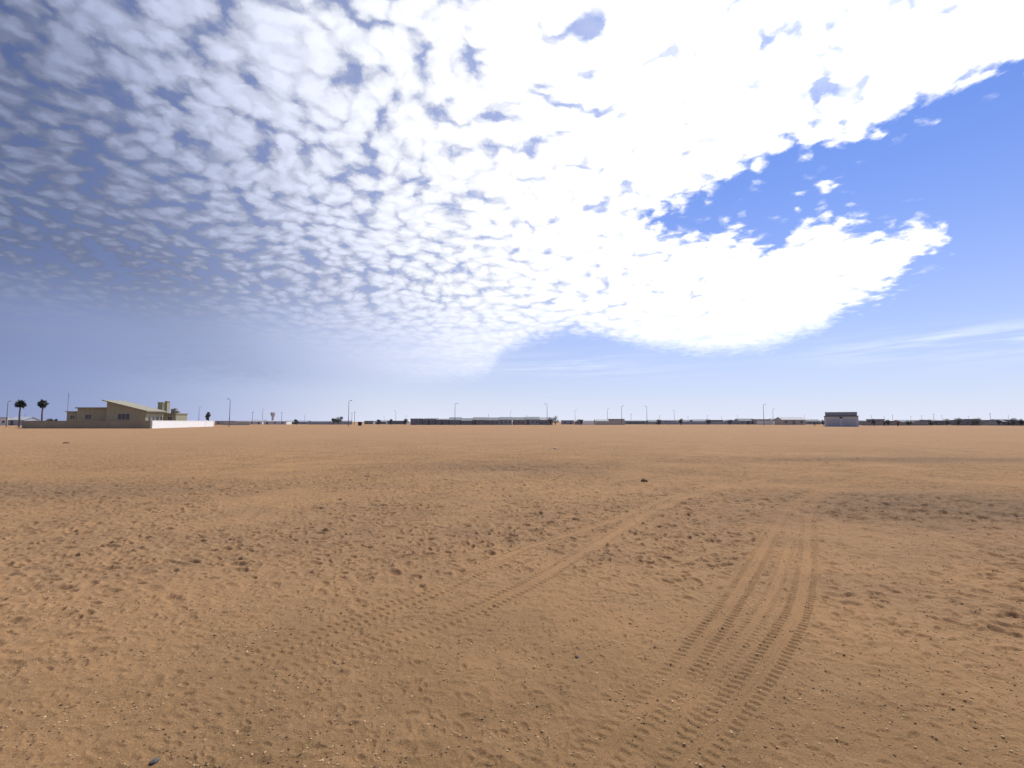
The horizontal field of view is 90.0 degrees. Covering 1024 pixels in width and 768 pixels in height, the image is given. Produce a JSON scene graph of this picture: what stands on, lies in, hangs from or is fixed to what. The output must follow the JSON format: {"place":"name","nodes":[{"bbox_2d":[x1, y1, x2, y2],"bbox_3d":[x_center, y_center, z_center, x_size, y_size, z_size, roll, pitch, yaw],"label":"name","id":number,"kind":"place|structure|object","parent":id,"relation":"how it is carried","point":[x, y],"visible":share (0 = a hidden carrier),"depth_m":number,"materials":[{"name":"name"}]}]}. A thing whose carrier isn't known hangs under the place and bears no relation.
{"place":"outdoors","nodes":[
{"label":"outdoors","id":0,"kind":"place"},
{"bbox_2d":[0,417,12,424],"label":"house","id":1,"kind":"structure","parent":0,"point":[2,420],"depth_m":229.34,"materials":[{"name":"white paint"}]},
{"bbox_2d":[7,417,39,424],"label":"house","id":2,"kind":"structure","parent":0,"point":[13,421],"depth_m":214.68,"materials":[{"name":"white paint"}]},
{"bbox_2d":[22,421,26,427],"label":"garden wall","id":3,"kind":"structure","parent":0,"point":[24,424],"depth_m":128.71,"materials":[{"name":"beige concrete"}]},
{"bbox_2d":[65,400,187,420],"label":"beige house","id":4,"kind":"structure","parent":0,"point":[115,410],"depth_m":137.21,"materials":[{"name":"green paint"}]},
{"bbox_2d":[85,414,91,418],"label":"window","id":5,"kind":"structure","parent":4,"relation":"in","point":[87,416],"depth_m":137.19,"materials":[{"name":"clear glass"}]},
{"bbox_2d":[117,413,129,419],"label":"window","id":6,"kind":"structure","parent":4,"relation":"in","point":[120,416],"depth_m":134.70,"materials":[{"name":"grey glass"}]},
{"bbox_2d":[215,421,223,424],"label":"house","id":7,"kind":"structure","parent":0,"point":[219,422],"depth_m":259.29,"materials":[{"name":"beige paint"}]},
{"bbox_2d":[224,421,249,424],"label":"yard wall","id":8,"kind":"structure","parent":0,"point":[238,422],"depth_m":235.25,"materials":[{"name":"beige paint"}]},
{"bbox_2d":[249,420,266,423],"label":"house","id":9,"kind":"structure","parent":0,"point":[257,421],"depth_m":299.12,"materials":[{"name":"white paint"}]},
{"bbox_2d":[270,412,275,419],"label":"water tower","id":10,"kind":"structure","parent":0,"point":[272,414],"depth_m":418.24,"materials":[{"name":"concrete"}]},
{"bbox_2d":[263,420,291,423],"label":"house","id":11,"kind":"structure","parent":0,"point":[278,422],"depth_m":289.18,"materials":[{"name":"white paint"}]},
{"bbox_2d":[292,421,311,423],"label":"house","id":12,"kind":"structure","parent":0,"point":[302,422],"depth_m":309.12,"materials":[{"name":"grey paint"}]},
{"bbox_2d":[307,422,351,423],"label":"yard wall","id":13,"kind":"structure","parent":0,"point":[328,423],"depth_m":284.95,"materials":[{"name":"grey paint"}]},
{"bbox_2d":[364,421,374,423],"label":"house","id":14,"kind":"structure","parent":0,"point":[369,422],"depth_m":319.10,"materials":[{"name":"grey paint"}]},
{"bbox_2d":[375,420,387,423],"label":"house","id":15,"kind":"structure","parent":0,"point":[382,421],"depth_m":309.59,"materials":[{"name":"grey paint"}]},
{"bbox_2d":[387,421,408,423],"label":"house","id":16,"kind":"structure","parent":0,"point":[396,422],"depth_m":299.16,"materials":[{"name":"metal"}]},
{"bbox_2d":[410,418,422,424],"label":"row house","id":17,"kind":"structure","parent":0,"point":[416,421],"depth_m":249.30,"materials":[{"name":"metal"}]},
{"bbox_2d":[423,418,437,424],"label":"row house","id":18,"kind":"structure","parent":0,"point":[429,421],"depth_m":249.33,"materials":[{"name":"metal"}]},
{"bbox_2d":[435,419,448,424],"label":"row house","id":19,"kind":"structure","parent":0,"point":[442,421],"depth_m":249.29,"materials":[{"name":"metal"}]},
{"bbox_2d":[449,417,461,424],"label":"row house","id":20,"kind":"structure","parent":0,"point":[454,421],"depth_m":249.37,"materials":[{"name":"metal"}]},
{"bbox_2d":[460,418,472,424],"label":"row house","id":21,"kind":"structure","parent":0,"point":[466,421],"depth_m":249.29,"materials":[{"name":"metal"}]},
{"bbox_2d":[473,417,486,424],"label":"row house","id":22,"kind":"structure","parent":0,"point":[479,420],"depth_m":249.33,"materials":[{"name":"grey paint"}]},
{"bbox_2d":[486,417,498,424],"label":"row house","id":23,"kind":"structure","parent":0,"point":[492,420],"depth_m":249.33,"materials":[{"name":"grey paint"}]},
{"bbox_2d":[499,417,512,424],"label":"row house","id":24,"kind":"structure","parent":0,"point":[505,420],"depth_m":249.33,"materials":[{"name":"grey paint"}]},
{"bbox_2d":[0,422,1023,767],"bbox_3d":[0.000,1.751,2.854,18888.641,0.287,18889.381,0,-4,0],"label":"ground","id":25,"kind":"structure","parent":0,"point":[102,480],"depth_m":4.78,"materials":[{"name":"brown sand"}]},
{"bbox_2d":[14,399,26,426],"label":"palm tree","id":26,"kind":"object","parent":25,"relation":"on","point":[19,404],"visible":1,"depth_m":149.57,"materials":[{"name":"green plant"}]},
{"bbox_2d":[37,399,48,420],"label":"palm tree","id":27,"kind":"object","parent":25,"relation":"on","point":[41,403],"visible":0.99,"depth_m":151.54,"materials":[{"name":"green plant"}]},
{"bbox_2d":[26,421,150,427],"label":"garden wall","id":28,"kind":"structure","parent":25,"relation":"on","point":[88,424],"depth_m":120.01,"materials":[{"name":"grey concrete"}]},
{"bbox_2d":[149,757,159,764],"bbox_3d":[-1.675,1.767,2.398,0.035,0.018,0.046,-1,-4,10],"label":"rock","id":29,"kind":"object","parent":25,"relation":"on","point":[153,761],"visible":1,"depth_m":2.39,"materials":[{"name":"grey stone"}]},
{"bbox_2d":[151,420,213,427],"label":"garden wall","id":30,"kind":"structure","parent":25,"relation":"on","point":[165,424],"depth_m":137.69,"materials":[{"name":"white paint"}]},
{"bbox_2d":[205,412,210,420],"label":"tree","id":31,"kind":"object","parent":25,"relation":"on","point":[207,416],"visible":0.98,"depth_m":189.16,"materials":[{"name":"green plant"}]},
{"bbox_2d":[335,417,342,424],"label":"tree","id":32,"kind":"object","parent":25,"relation":"on","point":[338,421],"visible":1,"depth_m":258.89,"materials":[{"name":"green plant"}]},
{"bbox_2d":[551,416,558,424],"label":"tree","id":33,"kind":"object","parent":25,"relation":"on","point":[555,420],"visible":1,"depth_m":239.13,"materials":[{"name":"green plant"}]},
{"bbox_2d":[954,418,961,425],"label":"tree","id":34,"kind":"object","parent":25,"relation":"on","point":[958,420],"visible":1,"depth_m":204.35,"materials":[{"name":"green plant"}]},
{"bbox_2d":[973,417,980,425],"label":"tree","id":35,"kind":"object","parent":25,"relation":"on","point":[976,421],"visible":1,"depth_m":204.22,"materials":[{"name":"green plant"}]},
{"bbox_2d":[1009,419,1018,425],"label":"tree","id":36,"kind":"object","parent":25,"relation":"on","point":[1013,421],"visible":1,"depth_m":203.96,"materials":[{"name":"green plant"}]},
{"bbox_2d":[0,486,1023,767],"bbox_3d":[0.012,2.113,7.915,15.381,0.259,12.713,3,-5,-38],"label":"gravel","id":37,"kind":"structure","parent":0,"point":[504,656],"depth_m":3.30,"materials":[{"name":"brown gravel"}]},
{"bbox_2d":[0,0,1023,421],"label":"sky","id":38,"kind":"structure","parent":0,"point":[301,210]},
{"bbox_2d":[513,417,524,424],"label":"row house","id":39,"kind":"structure","parent":0,"point":[518,420],"depth_m":249.33,"materials":[{"name":"grey paint"}]},
{"bbox_2d":[525,417,539,424],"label":"row house","id":40,"kind":"structure","parent":0,"point":[531,420],"depth_m":249.30,"materials":[{"name":"grey paint"}]},
{"bbox_2d":[539,417,552,424],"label":"row house","id":41,"kind":"structure","parent":0,"point":[543,420],"depth_m":249.35,"materials":[{"name":"grey paint"}]},
{"bbox_2d":[561,420,573,423],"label":"house","id":42,"kind":"structure","parent":0,"point":[567,421],"depth_m":289.17,"materials":[{"name":"grey paint"}]},
{"bbox_2d":[574,419,581,424],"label":"house","id":43,"kind":"structure","parent":0,"point":[577,422],"depth_m":269.26,"materials":[{"name":"brick"}]},
{"bbox_2d":[582,421,593,424],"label":"yard wall","id":44,"kind":"structure","parent":0,"point":[587,422],"depth_m":262.18,"materials":[{"name":"white paint"}]},
{"bbox_2d":[594,419,608,424],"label":"house","id":45,"kind":"structure","parent":0,"point":[600,420],"depth_m":267.77,"materials":[{"name":"beige paint"}]},
{"bbox_2d":[595,421,624,424],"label":"yard wall","id":46,"kind":"structure","parent":0,"point":[608,422],"depth_m":250.14,"materials":[{"name":"beige paint"}]},
{"bbox_2d":[624,420,646,423],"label":"house","id":47,"kind":"structure","parent":0,"point":[635,422],"depth_m":299.20,"materials":[{"name":"grey paint"}]},
{"bbox_2d":[660,420,676,421],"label":"house","id":48,"kind":"structure","parent":0,"point":[668,420],"depth_m":304.15,"materials":[{"name":"grey paint"}]},
{"bbox_2d":[649,422,736,423],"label":"yard wall","id":49,"kind":"structure","parent":0,"point":[692,423],"depth_m":285.07,"materials":[{"name":"grey paint"}]},
{"bbox_2d":[690,419,705,421],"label":"house","id":50,"kind":"structure","parent":0,"point":[697,420],"depth_m":300.55,"materials":[{"name":"grey paint"}]},
{"bbox_2d":[733,419,752,423],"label":"house","id":51,"kind":"structure","parent":0,"point":[744,421],"depth_m":284.51,"materials":[{"name":"grey paint"}]},
{"bbox_2d":[751,419,770,424],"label":"house","id":52,"kind":"structure","parent":0,"point":[755,421],"depth_m":279.34,"materials":[{"name":"beige paint"}]},
{"bbox_2d":[757,421,774,424],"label":"yard wall","id":53,"kind":"structure","parent":0,"point":[765,422],"depth_m":261.91,"materials":[{"name":"white paint"}]},
{"bbox_2d":[774,417,805,424],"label":"house","id":54,"kind":"structure","parent":0,"point":[790,421],"depth_m":254.35,"materials":[{"name":"beige paint"}]},
{"bbox_2d":[805,419,821,423],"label":"house","id":55,"kind":"structure","parent":0,"point":[811,421],"depth_m":289.20,"materials":[{"name":"grey paint"}]},
{"bbox_2d":[824,412,858,426],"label":"white box house","id":56,"kind":"structure","parent":0,"point":[840,419],"depth_m":163.14,"materials":[{"name":"paint"}]},
{"bbox_2d":[827,419,839,425],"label":"garage door","id":57,"kind":"structure","parent":56,"relation":"in","point":[830,422],"depth_m":164.11,"materials":[{"name":"white metal"}]},
{"bbox_2d":[842,419,855,426],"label":"garage door","id":58,"kind":"structure","parent":56,"relation":"in","point":[845,422],"depth_m":161.84,"materials":[{"name":"white metal"}]},
{"bbox_2d":[866,419,884,421],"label":"house","id":59,"kind":"structure","parent":0,"point":[880,420],"depth_m":229.43,"materials":[{"name":"grey paint"}]},
{"bbox_2d":[861,422,928,424],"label":"yard wall","id":60,"kind":"structure","parent":0,"point":[895,423],"depth_m":212.26,"materials":[{"name":"grey paint"}]},
{"bbox_2d":[891,420,913,421],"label":"house","id":61,"kind":"structure","parent":0,"point":[900,421],"depth_m":226.83,"materials":[{"name":"brick"}]},
{"bbox_2d":[920,420,945,424],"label":"house","id":62,"kind":"structure","parent":0,"point":[938,422],"depth_m":224.40,"materials":[{"name":"metal"}]},
{"bbox_2d":[950,419,980,424],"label":"house","id":63,"kind":"structure","parent":0,"point":[965,422],"depth_m":214.47,"materials":[{"name":"metal"}]},
{"bbox_2d":[984,419,1008,425],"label":"house","id":64,"kind":"structure","parent":0,"point":[993,422],"depth_m":212.21,"materials":[{"name":"grey paint"}]},
{"bbox_2d":[1002,419,1023,425],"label":"house","id":65,"kind":"structure","parent":0,"point":[1018,424],"depth_m":208.20,"materials":[{"name":"metal"}]}
]}

